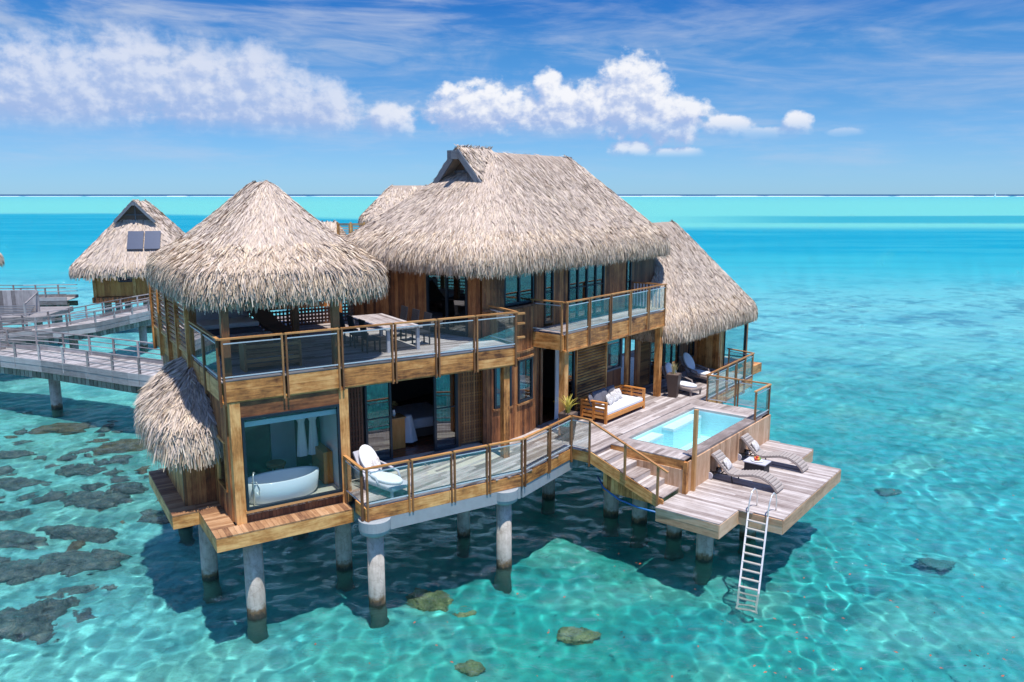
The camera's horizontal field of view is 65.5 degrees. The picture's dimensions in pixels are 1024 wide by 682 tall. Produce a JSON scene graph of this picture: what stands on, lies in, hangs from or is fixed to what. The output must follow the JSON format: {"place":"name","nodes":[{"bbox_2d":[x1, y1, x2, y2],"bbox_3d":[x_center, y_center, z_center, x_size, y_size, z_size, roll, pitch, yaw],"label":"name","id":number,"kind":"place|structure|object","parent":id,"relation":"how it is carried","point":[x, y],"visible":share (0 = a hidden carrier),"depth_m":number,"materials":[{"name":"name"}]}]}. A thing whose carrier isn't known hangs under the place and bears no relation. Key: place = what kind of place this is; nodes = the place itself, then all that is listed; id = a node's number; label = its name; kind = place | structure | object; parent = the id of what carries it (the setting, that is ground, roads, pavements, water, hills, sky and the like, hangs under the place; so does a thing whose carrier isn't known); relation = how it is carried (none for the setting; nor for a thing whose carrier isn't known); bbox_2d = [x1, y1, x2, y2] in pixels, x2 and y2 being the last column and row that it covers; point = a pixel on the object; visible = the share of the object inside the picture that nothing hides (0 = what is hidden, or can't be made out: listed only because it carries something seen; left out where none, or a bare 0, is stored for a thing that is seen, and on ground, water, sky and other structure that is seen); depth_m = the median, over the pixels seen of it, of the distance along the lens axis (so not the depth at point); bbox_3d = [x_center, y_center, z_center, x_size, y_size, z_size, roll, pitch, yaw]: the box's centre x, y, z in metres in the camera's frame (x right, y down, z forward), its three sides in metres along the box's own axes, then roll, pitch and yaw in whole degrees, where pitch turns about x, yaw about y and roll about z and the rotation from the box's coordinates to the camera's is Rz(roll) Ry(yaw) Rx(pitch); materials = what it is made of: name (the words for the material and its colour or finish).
{"place":"outdoors","nodes":[
{"label":"outdoors","id":0,"kind":"place"},
{"bbox_2d":[266,459,285,470],"bbox_3d":[-7.176,3.921,24.245,0.600,0.503,0.600,-7,12,-32],"label":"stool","id":1,"kind":"object","parent":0,"point":[274,464],"visible":0.79,"depth_m":24.05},
{"bbox_2d":[287,297,353,324],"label":"lattice wall","id":2,"kind":"structure","parent":0,"point":[347,310],"depth_m":30.48,"materials":[{"name":"wood"}]},
{"bbox_2d":[0,194,1023,681],"bbox_3d":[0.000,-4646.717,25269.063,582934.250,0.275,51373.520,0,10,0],"label":"sea water","id":3,"kind":"structure","parent":0,"point":[886,338],"depth_m":27.06,"materials":[{"name":"liquid"}]},
{"bbox_2d":[0,0,1023,193],"label":"sky","id":4,"kind":"structure","parent":0,"point":[97,96],"materials":[{"name":"blue"}]},
{"bbox_3d":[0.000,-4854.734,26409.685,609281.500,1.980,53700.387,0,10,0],"label":"seabed","id":5,"kind":"structure","parent":0,"visible":0},
{"bbox_2d":[0,314,31,333],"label":"timber walkway","id":6,"kind":"structure","parent":5,"relation":"on","point":[22,320],"depth_m":52.25,"materials":[{"name":"wood"}]},
{"bbox_2d":[0,290,73,344],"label":"deck","id":7,"kind":"object","parent":5,"relation":"on","point":[18,301],"visible":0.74,"depth_m":60.71,"materials":[{"name":"wood"}]},
{"bbox_2d":[0,284,78,322],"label":"timber walkway","id":8,"kind":"structure","parent":5,"relation":"on","point":[51,300],"depth_m":67.03,"materials":[{"name":"wood"}]},
{"bbox_2d":[0,329,162,409],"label":"timber walkway","id":9,"kind":"structure","parent":5,"relation":"on","point":[54,365],"depth_m":42.22,"materials":[{"name":"wood"}]},
{"bbox_2d":[0,294,183,348],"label":"timber walkway","id":10,"kind":"structure","parent":5,"relation":"on","point":[113,321],"depth_m":54.75,"materials":[{"name":"wood"}]},
{"bbox_2d":[67,199,184,327],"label":"thatched bungalow","id":11,"kind":"object","parent":5,"relation":"on","point":[110,261],"visible":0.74,"depth_m":67.48,"materials":[{"name":"plant"}]},
{"bbox_2d":[118,277,131,281],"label":"window","id":12,"kind":"structure","parent":11,"relation":"in","point":[128,279],"depth_m":67.32,"materials":[{"name":"glass"}]},
{"bbox_2d":[198,524,218,580],"bbox_3d":[-9.196,7.612,24.350,0.490,5.600,0.490,-7,12,-32],"label":"concrete pile","id":13,"kind":"object","parent":5,"relation":"in","point":[209,562],"visible":0.25,"depth_m":23.96,"materials":[{"name":"concrete"}]},
{"bbox_2d":[243,543,266,619],"bbox_3d":[-7.114,7.995,22.270,0.530,5.600,0.530,-7,12,-32],"label":"concrete pile","id":14,"kind":"object","parent":5,"relation":"in","point":[254,581],"visible":0.45,"depth_m":21.82,"materials":[{"name":"concrete"}]},
{"bbox_2d":[133,144,761,552],"bbox_3d":[0.198,-2.289,32.731,30.453,11.034,11.599,-9,13,-39],"label":"overwater villa","id":15,"kind":"object","parent":14,"relation":"on","point":[473,230],"visible":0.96,"depth_m":26.48,"materials":[{"name":"plant"}]},
{"bbox_2d":[148,282,190,368],"bbox_3d":[-11.409,-0.673,26.404,0.120,2.950,6.800,-7,12,-32],"label":"louvred screen","id":16,"kind":"object","parent":15,"relation":"attached to","point":[167,333],"visible":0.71,"depth_m":26.33,"materials":[{"name":"brown wood"}]},
{"bbox_2d":[188,320,222,407],"bbox_3d":[-8.562,0.566,22.183,0.095,1.842,3.700,-7,12,-32],"label":"glass railing","id":17,"kind":"object","parent":15,"relation":"on","point":[204,350],"visible":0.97,"depth_m":21.90,"materials":[{"name":"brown wood"}]},
{"bbox_2d":[216,434,227,492],"bbox_3d":[-8.074,3.359,22.182,0.100,1.450,1.100,-7,12,-32],"label":"window","id":18,"kind":"structure","parent":15,"relation":"in","point":[225,486],"depth_m":22.06,"materials":[{"name":"brown wood"}]},
{"bbox_2d":[196,305,262,336],"bbox_3d":[-9.580,-0.627,26.704,1.900,1.150,1.850,-7,12,-32],"label":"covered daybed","id":19,"kind":"object","parent":15,"relation":"on","point":[243,322],"visible":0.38,"depth_m":26.59,"materials":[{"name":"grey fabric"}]},
{"bbox_2d":[209,331,273,353],"bbox_3d":[-8.335,0.056,24.352,2.000,0.460,0.600,-7,12,-32],"label":"wooden bench","id":20,"kind":"object","parent":15,"relation":"on","point":[234,347],"visible":0.25,"depth_m":24.32,"materials":[{"name":"brown wood"}]},
{"bbox_2d":[251,472,259,505],"bbox_3d":[-7.118,4.086,22.041,0.230,0.971,0.241,-7,12,-32],"label":"bath tap","id":21,"kind":"object","parent":15,"relation":"on","point":[253,482],"visible":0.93,"depth_m":21.94,"materials":[{"name":"metal"}]},
{"bbox_2d":[246,304,291,338],"bbox_3d":[-8.215,-0.717,27.164,1.817,1.162,0.800,6,12,29],"label":"reclined chair","id":22,"kind":"object","parent":15,"relation":"on","point":[267,320],"visible":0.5,"depth_m":27.11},
{"bbox_2d":[238,336,301,371],"bbox_3d":[-6.780,0.360,22.370,1.590,0.780,0.550,-7,12,-32],"label":"slatted bench","id":23,"kind":"object","parent":15,"relation":"on","point":[294,349],"visible":0.98,"depth_m":22.09,"materials":[{"name":"grey wood"}]},
{"bbox_2d":[269,420,296,470],"bbox_3d":[-7.159,2.895,24.837,0.750,2.300,0.080,-7,12,-32],"label":"bathroom door","id":24,"kind":"structure","parent":15,"relation":"in","point":[282,434],"depth_m":24.86,"materials":[{"name":"teal glass"}]},
{"bbox_2d":[248,466,318,504],"bbox_3d":[-6.603,4.112,22.749,2.240,0.664,1.080,-7,12,-32],"label":"bathtub","id":25,"kind":"object","parent":15,"relation":"on","point":[283,484],"visible":0.86,"depth_m":22.58,"materials":[{"name":"ceramic"}]},
{"bbox_2d":[241,404,342,510],"bbox_3d":[-6.055,3.193,22.090,2.710,2.610,0.100,-7,12,-32],"label":"bathroom window","id":26,"kind":"structure","parent":15,"relation":"in","point":[248,508],"depth_m":22.05,"materials":[{"name":"metal"}]},
{"bbox_2d":[249,300,341,329],"bbox_3d":[-7.922,-0.899,28.651,3.700,0.980,0.200,-7,12,-32],"label":"lattice screen","id":27,"kind":"object","parent":15,"relation":"on","point":[305,313],"visible":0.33,"depth_m":29.00,"materials":[{"name":"brown wood"}]},
{"bbox_2d":[296,418,307,456],"bbox_3d":[-6.309,2.792,23.880,0.345,1.350,0.167,-7,12,-32],"label":"bathrobe","id":28,"kind":"object","parent":15,"relation":"hanging from","point":[302,450],"visible":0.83,"depth_m":23.86,"materials":[{"name":"fabric"}]},
{"bbox_2d":[308,417,317,454],"bbox_3d":[-6.013,2.758,24.064,0.345,1.350,0.167,-7,12,-32],"label":"bathrobe","id":29,"kind":"object","parent":15,"relation":"hanging from","point":[313,439],"visible":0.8,"depth_m":24.03,"materials":[{"name":"fabric"}]},
{"bbox_2d":[339,312,357,343],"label":"dining chair","id":30,"kind":"object","parent":15,"relation":"on","point":[342,322],"visible":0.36,"depth_m":25.92,"materials":[{"name":"black wicker"}]},
{"bbox_2d":[346,315,368,347],"bbox_3d":[-4.917,-0.323,25.396,0.550,1.026,0.480,-7,12,-32],"label":"dining chair","id":31,"kind":"object","parent":15,"relation":"on","point":[350,319],"visible":0.56,"depth_m":25.20,"materials":[{"name":"black wicker"}]},
{"bbox_2d":[218,311,517,405],"bbox_3d":[-3.691,0.385,23.030,9.160,1.792,0.095,-7,12,-32],"label":"glass railing","id":32,"kind":"object","parent":15,"relation":"on","point":[436,323],"visible":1,"depth_m":22.82,"materials":[{"name":"brown wood"}]},
{"bbox_2d":[358,319,380,353],"bbox_3d":[-4.383,-0.169,24.564,0.550,1.026,0.480,-7,12,-32],"label":"dining chair","id":33,"kind":"object","parent":15,"relation":"on","point":[366,337],"visible":0.98,"depth_m":24.45,"materials":[{"name":"black wicker"}]},
{"bbox_2d":[363,382,392,460],"bbox_3d":[-4.274,2.466,25.457,0.900,2.880,0.100,-7,12,-32],"label":"sliding door","id":34,"kind":"structure","parent":15,"relation":"in","point":[377,397],"depth_m":25.47,"materials":[{"name":"glass"}]},
{"bbox_2d":[353,313,422,352],"bbox_3d":[-4.164,-0.284,25.947,1.234,0.750,3.200,-7,12,-32],"label":"dining table","id":35,"kind":"object","parent":15,"relation":"on","point":[371,319],"visible":0.81,"depth_m":25.56,"materials":[{"name":"grey wood"}]},
{"bbox_2d":[392,413,405,449],"bbox_3d":[-4.032,3.088,27.074,0.710,1.090,0.560,-7,12,-32],"label":"wooden cabinet","id":36,"kind":"object","parent":15,"relation":"on","point":[398,427],"visible":0.52,"depth_m":26.92,"materials":[{"name":"orange wood"}]},
{"bbox_2d":[390,305,407,335],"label":"dining chair","id":37,"kind":"object","parent":15,"relation":"on","point":[404,313],"visible":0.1,"depth_m":27.32,"materials":[{"name":"black wicker"}]},
{"bbox_2d":[400,308,419,341],"bbox_3d":[-3.418,-0.537,26.560,0.550,1.026,0.480,-7,12,-32],"label":"dining chair","id":38,"kind":"object","parent":15,"relation":"on","point":[415,314],"visible":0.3,"depth_m":26.53,"materials":[{"name":"black wicker"}]},
{"bbox_2d":[404,414,417,442],"bbox_3d":[-3.602,2.988,27.558,0.670,0.930,0.660,-7,12,-32],"label":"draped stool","id":39,"kind":"object","parent":15,"relation":"on","point":[410,434],"visible":0.66,"depth_m":27.36,"materials":[{"name":"fabric"}]},
{"bbox_2d":[392,402,432,436],"bbox_3d":[-3.586,2.882,29.127,2.060,0.670,2.060,-7,12,-32],"label":"bed","id":40,"kind":"object","parent":15,"relation":"on","point":[422,414],"visible":0.31,"depth_m":28.59,"materials":[{"name":"fabric"}]},
{"bbox_2d":[411,312,431,344],"bbox_3d":[-2.937,-0.399,25.812,0.550,1.026,0.480,-7,12,-32],"label":"dining chair","id":41,"kind":"object","parent":15,"relation":"on","point":[425,329],"visible":0.77,"depth_m":25.79,"materials":[{"name":"black wicker"}]},
{"bbox_2d":[432,370,458,450],"bbox_3d":[-2.228,2.231,26.729,0.900,2.880,0.100,-7,12,-32],"label":"sliding door","id":42,"kind":"structure","parent":15,"relation":"in","point":[445,388],"depth_m":26.74,"materials":[{"name":"glass"}]},
{"bbox_2d":[426,273,467,335],"bbox_3d":[-2.248,-1.434,27.552,1.920,2.370,0.100,8,13,38],"label":"terrace door","id":43,"kind":"structure","parent":15,"relation":"in","point":[447,296],"depth_m":27.52,"materials":[{"name":"glass"}]},
{"bbox_2d":[494,366,511,408],"bbox_3d":[-0.324,1.533,27.537,0.725,1.560,0.100,-8,13,-36],"label":"tower window","id":44,"kind":"structure","parent":15,"relation":"in","point":[496,406],"depth_m":27.42,"materials":[{"name":"metal"}]},
{"bbox_2d":[488,305,524,345],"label":"glass railing","id":45,"kind":"object","parent":15,"relation":"on","point":[518,323],"visible":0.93,"depth_m":25.61,"materials":[{"name":"brown wood"}]},
{"bbox_2d":[504,273,533,306],"bbox_3d":[0.235,-2.022,27.737,0.100,1.480,1.751,8,13,36],"label":"tower window","id":46,"kind":"structure","parent":15,"relation":"in","point":[517,290],"depth_m":27.73,"materials":[{"name":"glass"}]},
{"bbox_2d":[517,356,532,403],"bbox_3d":[0.464,1.379,28.371,0.100,1.560,0.943,7,12,33],"label":"tower window","id":47,"kind":"structure","parent":15,"relation":"in","point":[519,401],"depth_m":28.41,"materials":[{"name":"metal"}]},
{"bbox_2d":[530,298,564,351],"bbox_3d":[1.238,-0.565,28.099,1.440,1.762,0.095,8,13,38],"label":"glass railing","id":48,"kind":"object","parent":15,"relation":"on","point":[561,305],"visible":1,"depth_m":27.80,"materials":[{"name":"brown wood"}]},
{"bbox_2d":[544,270,553,323],"bbox_3d":[1.338,-1.789,29.232,0.100,2.280,0.540,8,13,38],"label":"upper window","id":49,"kind":"structure","parent":15,"relation":"in","point":[548,278],"depth_m":29.27,"materials":[{"name":"glass"}]},
{"bbox_2d":[568,351,574,410],"bbox_3d":[2.249,1.463,31.004,0.100,2.840,0.560,8,13,38],"label":"narrow window","id":50,"kind":"structure","parent":15,"relation":"in","point":[571,363],"depth_m":31.07,"materials":[{"name":"glass"}]},
{"bbox_2d":[568,263,604,320],"bbox_3d":[2.916,-2.156,31.194,0.100,2.470,2.550,8,13,38],"label":"balcony door","id":51,"kind":"structure","parent":15,"relation":"in","point":[583,283],"depth_m":31.16,"materials":[{"name":"glass"}]},
{"bbox_2d":[607,338,622,371],"bbox_3d":[4.279,0.397,33.615,0.100,1.690,1.350,8,13,38],"label":"recessed window","id":52,"kind":"structure","parent":15,"relation":"in","point":[614,347],"depth_m":33.73,"materials":[{"name":"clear glass"}]},
{"bbox_2d":[565,284,666,351],"bbox_3d":[4.140,-1.000,30.456,0.095,1.762,7.360,8,13,38],"label":"glass railing","id":53,"kind":"object","parent":15,"relation":"on","point":[610,298],"visible":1,"depth_m":29.89,"materials":[{"name":"brown wood"}]},
{"bbox_2d":[625,260,631,306],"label":"upper window","id":54,"kind":"structure","parent":15,"relation":"in","point":[628,265],"depth_m":33.68,"materials":[{"name":"glass"}]},
{"bbox_2d":[633,282,659,307],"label":"baluster railing","id":55,"kind":"object","parent":15,"relation":"on","point":[644,283],"visible":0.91,"depth_m":33.70,"materials":[{"name":"brown wood"}]},
{"bbox_2d":[649,342,663,383],"bbox_3d":[6.621,0.461,36.443,0.100,2.840,1.300,8,13,38],"label":"glass door","id":56,"kind":"structure","parent":15,"relation":"in","point":[653,344],"depth_m":36.27,"materials":[{"name":"glass"}]},
{"bbox_2d":[663,343,679,378],"bbox_3d":[7.535,0.251,37.581,0.100,2.840,1.550,8,13,38],"label":"glass door","id":57,"kind":"structure","parent":15,"relation":"in","point":[671,353],"depth_m":37.67,"materials":[{"name":"glass"}]},
{"bbox_2d":[688,341,694,356],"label":"annex window","id":58,"kind":"structure","parent":15,"relation":"in","point":[691,345],"depth_m":39.30,"materials":[{"name":"glass"}]},
{"bbox_2d":[723,324,746,365],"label":"annex bathroom window","id":59,"kind":"structure","parent":15,"relation":"in","point":[745,336],"depth_m":41.36,"materials":[{"name":"metal"}]},
{"bbox_2d":[320,220,345,310],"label":"distant gazebo","id":60,"kind":"object","parent":5,"relation":"on","point":[332,225],"visible":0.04,"depth_m":74.86,"materials":[{"name":"plant"}]},
{"bbox_2d":[336,222,364,236],"bbox_3d":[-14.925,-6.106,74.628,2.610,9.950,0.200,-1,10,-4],"label":"railing","id":61,"kind":"object","parent":60,"relation":"attached to","point":[350,227],"visible":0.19,"depth_m":73.73,"materials":[{"name":"brown wood"}]},
{"bbox_2d":[335,523,352,570],"bbox_3d":[-5.251,7.488,25.022,0.510,5.600,0.510,-7,12,-32],"label":"concrete pile","id":62,"kind":"object","parent":5,"relation":"in","point":[343,544],"visible":0.32,"depth_m":24.62,"materials":[{"name":"concrete"}]},
{"bbox_2d":[358,517,390,605],"bbox_3d":[-3.851,7.801,22.827,0.900,5.780,0.900,-7,12,-32],"label":"concrete pile","id":63,"kind":"object","parent":5,"relation":"in","point":[374,532],"visible":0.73,"depth_m":22.31,"materials":[{"name":"concrete"}]},
{"bbox_2d":[309,366,767,528],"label":"deck","id":64,"kind":"structure","parent":63,"relation":"on","point":[434,504],"depth_m":25.85,"materials":[{"name":"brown wood"}]},
{"bbox_2d":[343,455,363,520],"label":"glass railing","id":65,"kind":"object","parent":64,"relation":"on","point":[354,463],"visible":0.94,"depth_m":22.20,"materials":[{"name":"brown wood"}]},
{"bbox_2d":[352,445,410,497],"bbox_3d":[-3.819,3.758,23.253,1.810,1.177,0.910,9,14,41],"label":"lounge chair","id":66,"kind":"object","parent":64,"relation":"on","point":[391,483],"visible":0.84,"depth_m":23.21,"materials":[{"name":"grey fabric"}]},
{"bbox_2d":[369,457,381,468],"bbox_3d":[-4.070,3.635,23.588,0.380,0.307,0.283,-8,13,-37],"label":"throw pillow","id":67,"kind":"object","parent":66,"relation":"on","point":[375,461],"visible":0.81,"depth_m":23.54,"materials":[{"name":"fabric"}]},
{"bbox_2d":[363,438,524,522],"bbox_3d":[-1.843,3.995,23.224,5.230,1.562,0.095,-7,12,-32],"label":"glass railing","id":68,"kind":"object","parent":64,"relation":"on","point":[488,448],"visible":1,"depth_m":23.18,"materials":[{"name":"brown wood"}]},
{"bbox_2d":[523,415,571,486],"bbox_3d":[1.193,3.526,25.846,0.096,1.592,3.076,7,12,32],"label":"glass railing","id":69,"kind":"object","parent":64,"relation":"on","point":[549,428],"visible":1,"depth_m":25.77,"materials":[{"name":"brown wood"}]},
{"bbox_2d":[558,410,577,441],"bbox_3d":[1.957,2.987,27.891,0.538,1.012,0.538,5,12,26],"label":"tall planter","id":70,"kind":"object","parent":64,"relation":"on","point":[564,430],"visible":0.77,"depth_m":27.74,"materials":[{"name":"stone"}]},
{"bbox_2d":[557,395,576,412],"bbox_3d":[1.891,2.190,27.726,0.784,0.640,1.089,5,12,26],"label":"potted plant","id":71,"kind":"object","parent":70,"relation":"on","point":[568,406],"visible":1,"depth_m":27.75,"materials":[{"name":"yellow plant"}]},
{"bbox_2d":[570,415,592,466],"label":"glass railing","id":72,"kind":"object","parent":64,"relation":"on","point":[589,436],"visible":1,"depth_m":26.69,"materials":[{"name":"brown wood"}]},
{"bbox_2d":[580,384,645,424],"bbox_3d":[3.990,2.455,31.278,1.160,0.830,2.980,8,13,38],"label":"slatted sofa","id":73,"kind":"object","parent":64,"relation":"on","point":[606,411],"visible":0.88,"depth_m":30.64,"materials":[{"name":"orange wood"}]},
{"bbox_2d":[592,390,603,403],"bbox_3d":[3.338,2.206,30.966,0.275,0.513,0.550,10,14,43],"label":"throw pillow","id":74,"kind":"object","parent":73,"relation":"on","point":[597,395],"visible":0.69,"depth_m":30.87,"materials":[{"name":"grey fabric"}]},
{"bbox_2d":[599,387,607,401],"bbox_3d":[3.633,2.139,31.332,0.275,0.513,0.550,6,12,29],"label":"throw pillow","id":75,"kind":"object","parent":73,"relation":"on","point":[604,392],"visible":0.77,"depth_m":31.18,"materials":[{"name":"grey fabric"}]},
{"bbox_2d":[606,393,613,404],"bbox_3d":[3.800,2.270,31.003,0.263,0.374,0.420,5,11,24],"label":"throw pillow","id":76,"kind":"object","parent":73,"relation":"on","point":[609,399],"visible":1,"depth_m":30.86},
{"bbox_2d":[610,390,618,401],"bbox_3d":[4.046,2.186,31.456,0.263,0.374,0.420,7,12,32],"label":"throw pillow","id":77,"kind":"object","parent":73,"relation":"on","point":[614,395],"visible":0.93,"depth_m":31.34,"materials":[{"name":"fabric"}]},
{"bbox_2d":[589,420,678,506],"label":"deck staircase","id":78,"kind":"structure","parent":64,"relation":"attached to","point":[625,476],"depth_m":26.22,"materials":[{"name":"brown wood"}]},
{"bbox_2d":[597,476,654,512],"bbox_3d":[3.695,5.083,26.213,0.198,0.556,2.760,-8,13,-36],"label":"blue hose","id":79,"kind":"object","parent":78,"relation":"hanging from","point":[608,491],"visible":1,"depth_m":26.28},
{"bbox_2d":[666,372,681,397],"bbox_3d":[6.879,1.878,33.905,0.538,1.012,0.538,5,12,26],"label":"tall planter","id":80,"kind":"object","parent":64,"relation":"on","point":[673,383],"visible":1,"depth_m":33.72,"materials":[{"name":"stone"}]},
{"bbox_2d":[662,362,701,396],"bbox_3d":[7.370,1.639,34.748,0.910,1.177,1.810,-8,13,-37],"label":"lounge chair","id":81,"kind":"object","parent":64,"relation":"on","point":[690,387],"visible":0.58,"depth_m":34.50,"materials":[{"name":"fabric"}]},
{"bbox_2d":[611,404,770,500],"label":"plunge pool","id":82,"kind":"structure","parent":64,"relation":"in","point":[723,431],"depth_m":29.27,"materials":[{"name":"liquid"}]},
{"bbox_2d":[679,352,715,381],"bbox_3d":[8.637,1.231,36.960,0.910,1.177,1.810,-8,13,-37],"label":"lounge chair","id":83,"kind":"object","parent":64,"relation":"on","point":[687,363],"visible":0.77,"depth_m":37.13,"materials":[{"name":"fabric"}]},
{"bbox_2d":[708,353,754,402],"bbox_3d":[9.752,1.807,35.448,0.095,1.692,5.606,7,13,35],"label":"glass railing","id":84,"kind":"object","parent":64,"relation":"on","point":[745,358],"visible":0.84,"depth_m":35.20,"materials":[{"name":"brown wood"}]},
{"bbox_2d":[706,374,770,409],"bbox_3d":[9.135,2.167,32.392,2.710,1.292,0.095,8,13,37],"label":"glass railing","id":85,"kind":"object","parent":64,"relation":"on","point":[736,387],"visible":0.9,"depth_m":32.37,"materials":[{"name":"brown wood"}]},
{"bbox_2d":[727,348,753,374],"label":"glass railing","id":86,"kind":"object","parent":64,"relation":"on","point":[729,349],"visible":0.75,"depth_m":38.36,"materials":[{"name":"brown wood"}]},
{"bbox_2d":[754,384,771,422],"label":"glass railing","id":87,"kind":"object","parent":64,"relation":"on","point":[757,393],"visible":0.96,"depth_m":30.82,"materials":[{"name":"brown wood"}]},
{"bbox_2d":[358,184,426,226],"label":"distant villa","id":88,"kind":"object","parent":5,"relation":"on","point":[391,196],"visible":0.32,"depth_m":80.50,"materials":[{"name":"plant"}]},
{"bbox_2d":[457,511,469,537],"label":"concrete pile","id":89,"kind":"object","parent":5,"relation":"in","point":[463,524],"visible":0.2,"depth_m":27.07,"materials":[{"name":"concrete"}]},
{"bbox_2d":[496,488,517,567],"bbox_3d":[-0.251,7.378,25.122,0.900,5.780,0.900,-7,12,-32],"label":"concrete pile","id":90,"kind":"object","parent":5,"relation":"in","point":[506,499],"visible":0.56,"depth_m":24.64,"materials":[{"name":"concrete"}]},
{"bbox_2d":[542,479,554,499],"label":"concrete pile","id":91,"kind":"object","parent":5,"relation":"in","point":[548,490],"visible":0.16,"depth_m":30.47,"materials":[{"name":"concrete"}]},
{"bbox_2d":[603,491,618,518],"bbox_3d":[3.612,6.723,29.168,0.551,5.600,0.551,8,13,38],"label":"concrete pile","id":92,"kind":"object","parent":5,"relation":"in","point":[611,505],"visible":0.21,"depth_m":28.81,"materials":[{"name":"concrete"}]},
{"bbox_2d":[632,499,647,523],"bbox_3d":[4.541,6.849,28.484,0.551,5.600,0.551,8,13,38],"label":"concrete pile","id":93,"kind":"object","parent":5,"relation":"in","point":[639,516],"visible":0.16,"depth_m":28.12,"materials":[{"name":"concrete"}]},
{"bbox_2d":[666,525,681,538],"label":"concrete pile","id":94,"kind":"object","parent":5,"relation":"in","point":[673,532],"visible":0.19,"depth_m":27.02,"materials":[{"name":"concrete"}]},
{"bbox_2d":[695,533,713,561],"bbox_3d":[6.164,7.820,25.699,0.551,4.700,0.551,8,13,38],"label":"concrete pile","id":95,"kind":"object","parent":5,"relation":"in","point":[704,548],"visible":0.27,"depth_m":25.25,"materials":[{"name":"concrete"}]},
{"bbox_2d":[655,440,840,538],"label":"swim terrace","id":96,"kind":"structure","parent":95,"relation":"on","point":[716,506],"depth_m":25.68,"materials":[{"name":"wood"}]},
{"bbox_2d":[690,409,698,490],"bbox_3d":[6.028,3.583,26.154,0.120,2.770,0.240,8,13,38],"label":"tall post","id":97,"kind":"object","parent":96,"relation":"on","point":[694,449],"visible":1,"depth_m":26.06,"materials":[{"name":"brown wood"}]},
{"bbox_2d":[708,449,783,492],"bbox_3d":[7.893,4.383,26.942,2.485,0.907,0.730,8,13,38],"label":"sun lounger","id":98,"kind":"object","parent":96,"relation":"on","point":[770,479],"visible":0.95,"depth_m":26.90,"materials":[{"name":"beige wicker"}]},
{"bbox_2d":[723,457,731,469],"bbox_3d":[7.390,4.196,27.298,0.275,0.310,0.380,7,12,32],"label":"throw pillow","id":99,"kind":"object","parent":98,"relation":"on","point":[727,462],"visible":1,"depth_m":27.17,"materials":[{"name":"fabric"}]},
{"bbox_2d":[743,457,770,471],"bbox_3d":[8.646,4.425,28.120,0.800,0.400,0.600,8,13,38],"label":"side table","id":100,"kind":"object","parent":96,"relation":"on","point":[764,465],"visible":0.83,"depth_m":27.94,"materials":[{"name":"white wicker"}]},
{"bbox_2d":[739,488,776,593],"bbox_3d":[7.301,6.388,24.001,0.773,3.328,2.674,6,12,27],"label":"swimming ladder","id":101,"kind":"object","parent":96,"relation":"attached to","point":[756,555],"visible":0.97,"depth_m":23.96,"materials":[{"name":"metal"}]},
{"bbox_2d":[738,433,808,472],"bbox_3d":[9.443,4.027,28.871,2.485,0.907,0.730,8,13,38],"label":"sun lounger","id":102,"kind":"object","parent":96,"relation":"on","point":[800,463],"visible":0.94,"depth_m":28.80,"materials":[{"name":"beige"}]},
{"bbox_2d":[751,440,759,450],"bbox_3d":[8.940,3.840,29.227,0.275,0.310,0.380,7,12,32],"label":"throw pillow","id":103,"kind":"object","parent":102,"relation":"on","point":[755,445],"visible":1,"depth_m":29.11,"materials":[{"name":"fabric"}]},
{"bbox_2d":[739,525,755,539],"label":"concrete pile","id":104,"kind":"object","parent":5,"relation":"in","point":[752,533],"visible":0.12,"depth_m":26.93,"materials":[{"name":"concrete"}]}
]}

